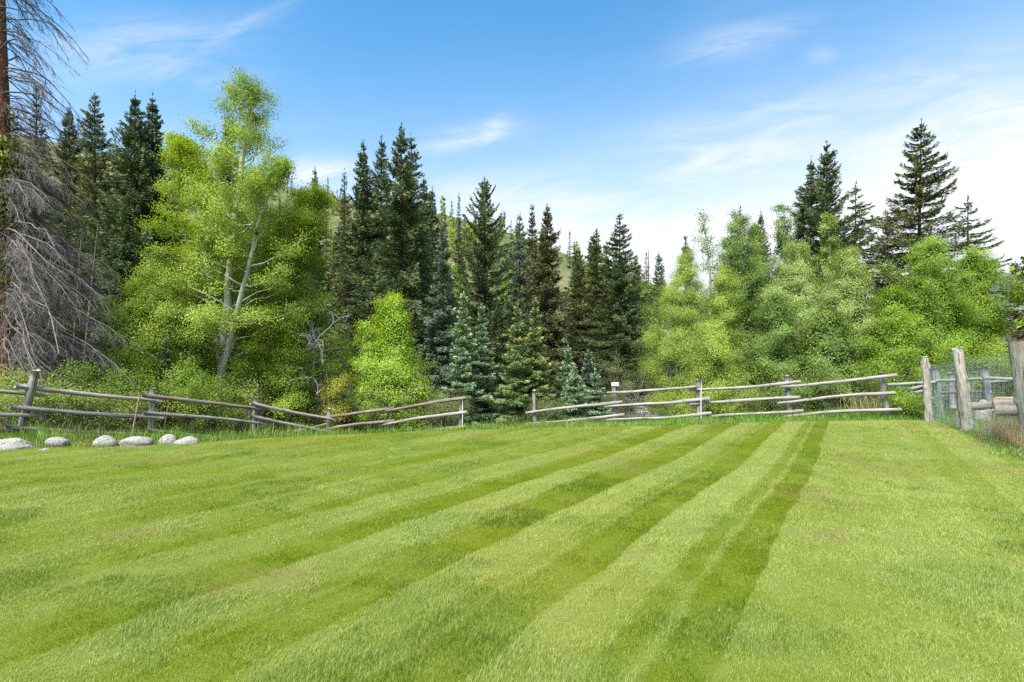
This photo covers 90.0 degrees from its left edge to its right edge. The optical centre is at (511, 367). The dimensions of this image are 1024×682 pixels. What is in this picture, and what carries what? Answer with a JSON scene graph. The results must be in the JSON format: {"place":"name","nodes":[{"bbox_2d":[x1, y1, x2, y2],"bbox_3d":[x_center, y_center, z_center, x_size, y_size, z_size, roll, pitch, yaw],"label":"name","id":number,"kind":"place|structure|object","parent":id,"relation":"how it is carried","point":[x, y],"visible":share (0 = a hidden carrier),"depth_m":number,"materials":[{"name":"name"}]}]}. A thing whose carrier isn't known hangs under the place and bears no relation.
{"place":"outdoors","nodes":[
{"label":"outdoors","id":0,"kind":"place"},
{"bbox_2d":[11,133,1010,378],"bbox_3d":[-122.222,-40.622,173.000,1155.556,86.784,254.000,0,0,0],"label":"hillside","id":1,"kind":"structure","parent":0,"point":[565,271],"depth_m":144.87,"materials":[{"name":"green plant"}]},
{"bbox_2d":[649,253,673,383],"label":"spruce tree","id":2,"kind":"object","parent":1,"relation":"on","point":[657,278],"visible":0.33,"depth_m":49.85,"materials":[{"name":"green plant"}]},
{"bbox_2d":[0,419,1023,681],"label":"lawn","id":3,"kind":"structure","parent":0,"point":[578,620],"depth_m":4.12,"materials":[{"name":"green plant"}]},
{"bbox_2d":[0,356,1023,460],"bbox_3d":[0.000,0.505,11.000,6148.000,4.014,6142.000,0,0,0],"label":"ground","id":4,"kind":"structure","parent":0,"point":[652,409],"depth_m":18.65,"materials":[{"name":"green plant"}]},
{"bbox_2d":[0,438,35,449],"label":"boulder","id":5,"kind":"object","parent":4,"relation":"on","point":[14,443],"visible":0.54,"depth_m":9.29,"materials":[{"name":"stone"}]},
{"bbox_2d":[0,364,51,427],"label":"shrub","id":6,"kind":"object","parent":4,"relation":"on","point":[8,381],"visible":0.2,"depth_m":12.19,"materials":[{"name":"green plant"}]},
{"bbox_2d":[0,379,65,427],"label":"shrub","id":7,"kind":"object","parent":4,"relation":"on","point":[19,399],"visible":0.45,"depth_m":11.60,"materials":[{"name":"green plant"}]},
{"bbox_2d":[2,355,105,427],"bbox_3d":[-11.374,0.825,12.745,2.027,2.261,2.373,0,0,0],"label":"shrub","id":8,"kind":"object","parent":4,"relation":"on","point":[52,380],"visible":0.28,"depth_m":12.51,"materials":[{"name":"green plant"}]},
{"bbox_2d":[18,88,92,372],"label":"spruce tree","id":9,"kind":"object","parent":4,"relation":"on","point":[45,138],"visible":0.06,"depth_m":22.04,"materials":[{"name":"green plant"}]},
{"bbox_2d":[19,103,106,360],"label":"spruce tree","id":10,"kind":"object","parent":4,"relation":"on","point":[68,130],"visible":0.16,"depth_m":29.78,"materials":[{"name":"green plant"}]},
{"bbox_2d":[0,0,155,431],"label":"dead spruce","id":11,"kind":"object","parent":4,"relation":"on","point":[19,191],"visible":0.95,"depth_m":13.04,"materials":[{"name":"grey plant"}]},
{"bbox_2d":[30,93,132,371],"bbox_3d":[-24.071,-6.798,29.153,6.478,17.633,7.282,0,0,0],"label":"spruce tree","id":12,"kind":"object","parent":4,"relation":"on","point":[95,140],"visible":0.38,"depth_m":28.64,"materials":[{"name":"green plant"}]},
{"bbox_2d":[35,373,128,431],"bbox_3d":[-10.586,0.981,12.358,2.361,1.683,1.884,0,0,20],"label":"shrub","id":13,"kind":"object","parent":4,"relation":"on","point":[71,398],"visible":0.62,"depth_m":12.11,"materials":[{"name":"green plant"}]},
{"bbox_2d":[57,350,162,426],"bbox_3d":[-10.656,0.754,13.710,2.270,2.630,2.746,0,0,-18],"label":"shrub","id":14,"kind":"object","parent":4,"relation":"on","point":[94,372],"visible":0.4,"depth_m":13.73,"materials":[{"name":"green plant"}]},
{"bbox_2d":[79,388,172,431],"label":"shrub","id":15,"kind":"object","parent":4,"relation":"on","point":[121,408],"visible":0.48,"depth_m":12.60,"materials":[{"name":"green plant"}]},
{"bbox_2d":[82,270,179,422],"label":"aspen sapling","id":16,"kind":"object","parent":4,"relation":"on","point":[136,281],"visible":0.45,"depth_m":14.89,"materials":[{"name":"green plant"}]},
{"bbox_2d":[49,90,213,395],"bbox_3d":[-17.566,-5.365,24.221,7.656,15.348,6.426,0,0,0],"label":"spruce tree","id":17,"kind":"object","parent":4,"relation":"on","point":[130,138],"visible":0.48,"depth_m":23.43,"materials":[{"name":"green plant"}]},
{"bbox_2d":[90,359,181,432],"bbox_3d":[-10.081,0.900,13.988,1.988,2.256,2.534,0,0,21],"label":"shrub","id":18,"kind":"object","parent":4,"relation":"on","point":[137,388],"visible":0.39,"depth_m":13.69,"materials":[{"name":"green plant"}]},
{"bbox_2d":[76,92,215,390],"bbox_3d":[-17.511,-5.456,25.159,5.789,16.050,5.831,0,0,0],"label":"spruce tree","id":19,"kind":"object","parent":4,"relation":"on","point":[156,126],"visible":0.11,"depth_m":24.82,"materials":[{"name":"green plant"}]},
{"bbox_2d":[85,238,227,426],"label":"aspen sapling","id":20,"kind":"object","parent":4,"relation":"on","point":[157,298],"visible":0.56,"depth_m":15.09,"materials":[{"name":"green plant"}]},
{"bbox_2d":[152,338,185,430],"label":"young spruce","id":21,"kind":"object","parent":4,"relation":"on","point":[165,343],"visible":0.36,"depth_m":14.55,"materials":[{"name":"green plant"}]},
{"bbox_2d":[143,298,217,430],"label":"aspen sapling","id":22,"kind":"object","parent":4,"relation":"on","point":[196,358],"visible":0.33,"depth_m":15.28,"materials":[{"name":"green plant"}]},
{"bbox_2d":[145,360,241,433],"bbox_3d":[-9.264,0.951,14.546,2.801,2.322,2.666,0,0,0],"label":"shrub","id":23,"kind":"object","parent":4,"relation":"on","point":[182,391],"visible":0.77,"depth_m":14.14,"materials":[{"name":"green plant"}]},
{"bbox_2d":[181,386,262,436],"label":"shrub","id":24,"kind":"object","parent":4,"relation":"on","point":[222,409],"visible":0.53,"depth_m":14.71,"materials":[{"name":"green plant"}]},
{"bbox_2d":[184,121,269,389],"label":"spruce tree","id":25,"kind":"object","parent":4,"relation":"on","point":[226,177],"visible":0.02,"depth_m":29.77,"materials":[{"name":"green plant"}]},
{"bbox_2d":[127,62,339,432],"bbox_3d":[-8.845,-3.695,16.296,6.348,11.467,5.325,0,0,0],"label":"aspen tree","id":26,"kind":"object","parent":4,"relation":"on","point":[224,325],"visible":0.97,"depth_m":15.85,"materials":[{"name":"green plant"}]},
{"bbox_2d":[0,369,467,436],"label":"rail fence","id":27,"kind":"object","parent":4,"relation":"on","point":[31,388],"visible":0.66,"depth_m":12.41,"materials":[{"name":"grey wood"}]},
{"bbox_2d":[208,365,284,433],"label":"shrub","id":28,"kind":"object","parent":4,"relation":"on","point":[240,413],"visible":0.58,"depth_m":15.60,"materials":[{"name":"green plant"}]},
{"bbox_2d":[229,256,320,429],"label":"aspen sapling","id":29,"kind":"object","parent":4,"relation":"on","point":[268,346],"visible":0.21,"depth_m":17.02,"materials":[{"name":"green plant"}]},
{"bbox_2d":[235,373,320,432],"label":"shrub","id":30,"kind":"object","parent":4,"relation":"on","point":[277,424],"visible":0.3,"depth_m":16.53,"materials":[{"name":"green plant"}]},
{"bbox_2d":[250,328,317,433],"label":"aspen sapling","id":31,"kind":"object","parent":4,"relation":"on","point":[291,372],"visible":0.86,"depth_m":16.38,"materials":[{"name":"green plant"}]},
{"bbox_2d":[260,363,350,432],"bbox_3d":[-6.631,1.146,17.455,2.916,2.653,2.772,0,0,0],"label":"shrub","id":32,"kind":"object","parent":4,"relation":"on","point":[316,403],"visible":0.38,"depth_m":17.14,"materials":[{"name":"green plant"}]},
{"bbox_2d":[262,205,357,431],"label":"aspen sapling","id":33,"kind":"object","parent":4,"relation":"on","point":[301,281],"visible":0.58,"depth_m":17.28,"materials":[{"name":"green plant"}]},
{"bbox_2d":[287,168,339,387],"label":"spruce tree","id":34,"kind":"object","parent":4,"relation":"on","point":[322,247],"visible":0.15,"depth_m":31.93,"materials":[{"name":"green plant"}]},
{"bbox_2d":[312,370,356,433],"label":"shrub","id":35,"kind":"object","parent":4,"relation":"on","point":[341,407],"visible":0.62,"depth_m":16.61,"materials":[{"name":"plant"}]},
{"bbox_2d":[300,328,370,414],"bbox_3d":[-6.714,0.247,19.322,2.903,4.149,3.005,0,0,0],"label":"shrub","id":36,"kind":"object","parent":4,"relation":"on","point":[331,354],"visible":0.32,"depth_m":18.87,"materials":[{"name":"green plant"}]},
{"bbox_2d":[315,168,366,383],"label":"spruce tree","id":37,"kind":"object","parent":4,"relation":"on","point":[345,229],"visible":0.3,"depth_m":30.88,"materials":[{"name":"green plant"}]},
{"bbox_2d":[312,376,373,433],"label":"shrub","id":38,"kind":"object","parent":4,"relation":"on","point":[348,421],"visible":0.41,"depth_m":16.96,"materials":[{"name":"green plant"}]},
{"bbox_2d":[325,227,360,367],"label":"wood spruce","id":39,"kind":"object","parent":4,"relation":"on","point":[335,249],"visible":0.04,"depth_m":36.17,"materials":[{"name":"green plant"}]},
{"bbox_2d":[316,139,395,408],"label":"spruce tree","id":40,"kind":"object","parent":4,"relation":"on","point":[362,195],"visible":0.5,"depth_m":23.69,"materials":[{"name":"green plant"}]},
{"bbox_2d":[344,316,386,432],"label":"aspen sapling","id":41,"kind":"object","parent":4,"relation":"on","point":[366,328],"visible":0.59,"depth_m":16.79,"materials":[{"name":"green plant"}]},
{"bbox_2d":[338,135,403,373],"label":"spruce tree","id":42,"kind":"object","parent":4,"relation":"on","point":[379,164],"visible":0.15,"depth_m":25.81,"materials":[{"name":"green plant"}]},
{"bbox_2d":[340,383,419,431],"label":"shrub","id":43,"kind":"object","parent":4,"relation":"on","point":[381,405],"visible":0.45,"depth_m":16.33,"materials":[{"name":"green plant"}]},
{"bbox_2d":[341,289,433,431],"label":"aspen tree","id":44,"kind":"object","parent":4,"relation":"on","point":[390,322],"visible":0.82,"depth_m":16.95,"materials":[{"name":"green plant"}]},
{"bbox_2d":[338,121,458,421],"bbox_3d":[-4.747,-3.740,21.502,4.986,13.254,5.013,0,0,0],"label":"spruce tree","id":45,"kind":"object","parent":4,"relation":"on","point":[400,201],"visible":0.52,"depth_m":21.27,"materials":[{"name":"green plant"}]},
{"bbox_2d":[372,385,452,429],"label":"shrub","id":46,"kind":"object","parent":4,"relation":"on","point":[420,414],"visible":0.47,"depth_m":16.77,"materials":[{"name":"green plant"}]},
{"bbox_2d":[371,136,460,408],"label":"spruce tree","id":47,"kind":"object","parent":4,"relation":"on","point":[415,158],"visible":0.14,"depth_m":23.86,"materials":[{"name":"green plant"}]},
{"bbox_2d":[406,173,461,373],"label":"spruce tree","id":48,"kind":"object","parent":4,"relation":"on","point":[426,197],"visible":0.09,"depth_m":26.87,"materials":[{"name":"green plant"}]},
{"bbox_2d":[408,223,470,425],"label":"spruce tree","id":49,"kind":"object","parent":4,"relation":"on","point":[443,300],"visible":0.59,"depth_m":20.29,"materials":[{"name":"green plant"}]},
{"bbox_2d":[413,389,477,427],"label":"shrub","id":50,"kind":"object","parent":4,"relation":"on","point":[455,405],"visible":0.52,"depth_m":16.64,"materials":[{"name":"green plant"}]},
{"bbox_2d":[437,291,495,428],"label":"young spruce","id":51,"kind":"object","parent":4,"relation":"on","point":[465,365],"visible":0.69,"depth_m":18.46,"materials":[{"name":"green plant"}]},
{"bbox_2d":[454,303,508,427],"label":"young spruce","id":52,"kind":"object","parent":4,"relation":"on","point":[485,367],"visible":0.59,"depth_m":19.07,"materials":[{"name":"green plant"}]},
{"bbox_2d":[425,176,547,411],"bbox_3d":[-1.672,-3.589,26.047,6.755,12.360,5.333,0,0,-21],"label":"spruce tree","id":53,"kind":"object","parent":4,"relation":"on","point":[483,275],"visible":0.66,"depth_m":25.68,"materials":[{"name":"green plant"}]},
{"bbox_2d":[486,303,548,424],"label":"young spruce","id":54,"kind":"object","parent":4,"relation":"on","point":[521,366],"visible":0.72,"depth_m":18.61,"materials":[{"name":"green plant"}]},
{"bbox_2d":[487,212,552,403],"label":"spruce tree","id":55,"kind":"object","parent":4,"relation":"on","point":[519,245],"visible":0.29,"depth_m":29.80,"materials":[{"name":"green plant"}]},
{"bbox_2d":[504,298,557,419],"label":"young spruce","id":56,"kind":"object","parent":4,"relation":"on","point":[535,350],"visible":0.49,"depth_m":19.24,"materials":[{"name":"green plant"}]},
{"bbox_2d":[504,204,560,383],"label":"spruce tree","id":57,"kind":"object","parent":4,"relation":"on","point":[532,236],"visible":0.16,"depth_m":34.89,"materials":[{"name":"green plant"}]},
{"bbox_2d":[502,204,590,406],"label":"spruce tree","id":58,"kind":"object","parent":4,"relation":"on","point":[553,334],"visible":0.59,"depth_m":26.22,"materials":[{"name":"green plant"}]},
{"bbox_2d":[523,395,570,421],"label":"shrub","id":59,"kind":"object","parent":4,"relation":"on","point":[554,404],"visible":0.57,"depth_m":17.37,"materials":[{"name":"green plant"}]},
{"bbox_2d":[549,345,589,421],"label":"young spruce","id":60,"kind":"object","parent":4,"relation":"on","point":[564,377],"visible":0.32,"depth_m":19.72,"materials":[{"name":"green plant"}]},
{"bbox_2d":[553,247,592,372],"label":"wood spruce","id":61,"kind":"object","parent":4,"relation":"on","point":[574,280],"visible":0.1,"depth_m":40.66,"materials":[{"name":"green plant"}]},
{"bbox_2d":[554,364,597,422],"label":"young spruce","id":62,"kind":"object","parent":4,"relation":"on","point":[572,387],"visible":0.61,"depth_m":18.30,"materials":[{"name":"green plant"}]},
{"bbox_2d":[558,254,598,388],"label":"spruce tree","id":63,"kind":"object","parent":4,"relation":"on","point":[575,292],"visible":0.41,"depth_m":28.89,"materials":[{"name":"green plant"}]},
{"bbox_2d":[570,348,606,415],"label":"young spruce","id":64,"kind":"object","parent":4,"relation":"on","point":[586,368],"visible":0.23,"depth_m":20.49,"materials":[{"name":"green plant"}]},
{"bbox_2d":[573,368,611,420],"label":"young spruce","id":65,"kind":"object","parent":4,"relation":"on","point":[598,411],"visible":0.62,"depth_m":18.10,"materials":[{"name":"green plant"}]},
{"bbox_2d":[565,228,630,395],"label":"spruce tree","id":66,"kind":"object","parent":4,"relation":"on","point":[596,284],"visible":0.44,"depth_m":27.78,"materials":[{"name":"green plant"}]},
{"bbox_2d":[569,214,667,410],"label":"spruce tree","id":67,"kind":"object","parent":4,"relation":"on","point":[619,320],"visible":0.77,"depth_m":26.25,"materials":[{"name":"green plant"}]},
{"bbox_2d":[593,340,673,413],"bbox_3d":[5.198,0.617,22.324,4.471,3.921,3.269,0,0,-24],"label":"shrub","id":68,"kind":"object","parent":4,"relation":"on","point":[628,387],"visible":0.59,"depth_m":22.34,"materials":[{"name":"green plant"}]},
{"bbox_2d":[632,279,663,395],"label":"aspen tree","id":69,"kind":"object","parent":4,"relation":"on","point":[645,293],"visible":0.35,"depth_m":32.85,"materials":[{"name":"green plant"}]},
{"bbox_2d":[656,234,705,393],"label":"spruce tree","id":70,"kind":"object","parent":4,"relation":"on","point":[683,281],"visible":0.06,"depth_m":29.87,"materials":[{"name":"green plant"}]},
{"bbox_2d":[633,243,731,416],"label":"willow tree","id":71,"kind":"object","parent":4,"relation":"on","point":[685,323],"visible":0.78,"depth_m":20.21,"materials":[{"name":"green plant"}]},
{"bbox_2d":[652,384,714,415],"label":"shrub","id":72,"kind":"object","parent":4,"relation":"on","point":[684,408],"visible":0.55,"depth_m":18.36,"materials":[{"name":"green plant"}]},
{"bbox_2d":[525,372,902,424],"bbox_3d":[5.841,1.130,15.579,10.967,2.015,0.608,0,0,9],"label":"rail fence","id":73,"kind":"object","parent":4,"relation":"on","point":[614,404],"visible":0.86,"depth_m":15.26,"materials":[{"name":"grey wood"}]},
{"bbox_2d":[692,208,735,410],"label":"birch tree","id":74,"kind":"object","parent":4,"relation":"on","point":[709,268],"visible":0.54,"depth_m":23.95,"materials":[{"name":"green plant"}]},
{"bbox_2d":[680,320,757,414],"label":"willow tree","id":75,"kind":"object","parent":4,"relation":"on","point":[714,355],"visible":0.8,"depth_m":18.21,"materials":[{"name":"green plant"}]},
{"bbox_2d":[674,264,774,408],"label":"willow tree","id":76,"kind":"object","parent":4,"relation":"on","point":[721,282],"visible":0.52,"depth_m":19.97,"materials":[{"name":"green plant"}]},
{"bbox_2d":[692,208,771,396],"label":"aspen tree","id":77,"kind":"object","parent":4,"relation":"on","point":[734,258],"visible":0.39,"depth_m":24.45,"materials":[{"name":"green plant"}]},
{"bbox_2d":[715,376,782,413],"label":"shrub","id":78,"kind":"object","parent":4,"relation":"on","point":[746,396],"visible":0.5,"depth_m":17.61,"materials":[{"name":"green plant"}]},
{"bbox_2d":[733,304,772,411],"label":"spruce tree","id":79,"kind":"object","parent":4,"relation":"on","point":[753,325],"visible":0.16,"depth_m":21.91,"materials":[{"name":"green plant"}]},
{"bbox_2d":[735,221,788,378],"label":"aspen tree","id":80,"kind":"object","parent":4,"relation":"on","point":[756,239],"visible":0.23,"depth_m":25.09,"materials":[{"name":"green plant"}]},
{"bbox_2d":[737,286,812,410],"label":"birch tree","id":81,"kind":"object","parent":4,"relation":"on","point":[779,329],"visible":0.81,"depth_m":18.89,"materials":[{"name":"green plant"}]},
{"bbox_2d":[764,202,807,288],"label":"birch tree","id":82,"kind":"object","parent":4,"relation":"on","point":[780,234],"visible":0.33,"depth_m":25.80,"materials":[{"name":"green plant"}]},
{"bbox_2d":[754,370,822,413],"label":"shrub","id":83,"kind":"object","parent":4,"relation":"on","point":[801,391],"visible":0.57,"depth_m":17.71,"materials":[{"name":"green plant"}]},
{"bbox_2d":[746,239,856,405],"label":"birch tree","id":84,"kind":"object","parent":4,"relation":"on","point":[796,283],"visible":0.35,"depth_m":20.29,"materials":[{"name":"green plant"}]},
{"bbox_2d":[791,156,840,377],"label":"spruce tree","id":85,"kind":"object","parent":4,"relation":"on","point":[810,167],"visible":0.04,"depth_m":25.92,"materials":[{"name":"green plant"}]},
{"bbox_2d":[766,141,880,402],"bbox_3d":[15.340,-4.584,25.425,6.955,13.120,6.790,0,0,0],"label":"spruce tree","id":86,"kind":"object","parent":4,"relation":"on","point":[822,196],"visible":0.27,"depth_m":24.65,"materials":[{"name":"green plant"}]},
{"bbox_2d":[804,211,843,405],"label":"aspen tree","id":87,"kind":"object","parent":4,"relation":"on","point":[827,226],"visible":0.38,"depth_m":23.46,"materials":[{"name":"green plant"}]},
{"bbox_2d":[790,307,882,408],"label":"birch tree","id":88,"kind":"object","parent":4,"relation":"on","point":[828,341],"visible":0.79,"depth_m":18.31,"materials":[{"name":"green plant"}]},
{"bbox_2d":[810,243,882,405],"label":"birch tree","id":89,"kind":"object","parent":4,"relation":"on","point":[854,285],"visible":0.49,"depth_m":19.95,"materials":[{"name":"green plant"}]},
{"bbox_2d":[801,361,893,409],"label":"shrub","id":90,"kind":"object","parent":4,"relation":"on","point":[832,374],"visible":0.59,"depth_m":17.49,"materials":[{"name":"green plant"}]},
{"bbox_2d":[839,181,911,299],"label":"spruce tree","id":91,"kind":"object","parent":4,"relation":"on","point":[862,222],"visible":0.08,"depth_m":25.70,"materials":[{"name":"green plant"}]},
{"bbox_2d":[844,350,917,406],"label":"shrub","id":92,"kind":"object","parent":4,"relation":"on","point":[867,370],"visible":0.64,"depth_m":17.57,"materials":[{"name":"green plant"}]},
{"bbox_2d":[863,212,909,382],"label":"spruce tree","id":93,"kind":"object","parent":4,"relation":"on","point":[891,267],"visible":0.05,"depth_m":27.95,"materials":[{"name":"green plant"}]},
{"bbox_2d":[846,283,936,402],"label":"cottonwood tree","id":94,"kind":"object","parent":4,"relation":"on","point":[894,322],"visible":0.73,"depth_m":18.41,"materials":[{"name":"green plant"}]},
{"bbox_2d":[872,383,945,417],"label":"shrub","id":95,"kind":"object","parent":4,"relation":"on","point":[907,405],"visible":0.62,"depth_m":14.98,"materials":[{"name":"green plant"}]},
{"bbox_2d":[851,118,1008,394],"bbox_3d":[19.178,-5.250,24.403,7.889,13.951,7.579,0,0,0],"label":"spruce tree","id":96,"kind":"object","parent":4,"relation":"on","point":[921,198],"visible":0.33,"depth_m":24.76,"materials":[{"name":"green plant"}]},
{"bbox_2d":[864,233,999,398],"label":"cottonwood tree","id":97,"kind":"object","parent":4,"relation":"on","point":[934,297],"visible":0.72,"depth_m":18.38,"materials":[{"name":"green plant"}]},
{"bbox_2d":[894,357,969,409],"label":"shrub","id":98,"kind":"object","parent":4,"relation":"on","point":[918,377],"visible":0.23,"depth_m":17.42,"materials":[{"name":"green plant"}]},
{"bbox_2d":[886,367,1012,416],"bbox_3d":[12.890,0.757,14.842,2.974,1.549,3.708,0,0,0],"label":"corral fence","id":99,"kind":"object","parent":4,"relation":"on","point":[983,377],"visible":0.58,"depth_m":15.13,"materials":[{"name":"grey wood"}]},
{"bbox_2d":[931,351,1011,406],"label":"shrub","id":100,"kind":"object","parent":4,"relation":"on","point":[997,372],"visible":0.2,"depth_m":18.03,"materials":[{"name":"green plant"}]},
{"bbox_2d":[920,338,1023,439],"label":"wire fence","id":101,"kind":"object","parent":4,"relation":"on","point":[964,401],"visible":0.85,"depth_m":11.90,"materials":[{"name":"grey wood"}]},
{"bbox_2d":[943,195,1023,395],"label":"spruce tree","id":102,"kind":"object","parent":4,"relation":"on","point":[978,242],"visible":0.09,"depth_m":24.18,"materials":[{"name":"green plant"}]},
{"bbox_2d":[948,245,1023,398],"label":"cottonwood tree","id":103,"kind":"object","parent":4,"relation":"on","point":[977,265],"visible":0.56,"depth_m":19.19,"materials":[{"name":"green plant"}]},
{"bbox_2d":[991,256,1023,396],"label":"spruce tree","id":104,"kind":"object","parent":4,"relation":"on","point":[1016,334],"visible":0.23,"depth_m":22.06,"materials":[{"name":"green plant"}]},
{"bbox_2d":[6,0,1023,314],"label":"sky","id":105,"kind":"structure","parent":0,"point":[652,113],"materials":[{"name":"blue"}]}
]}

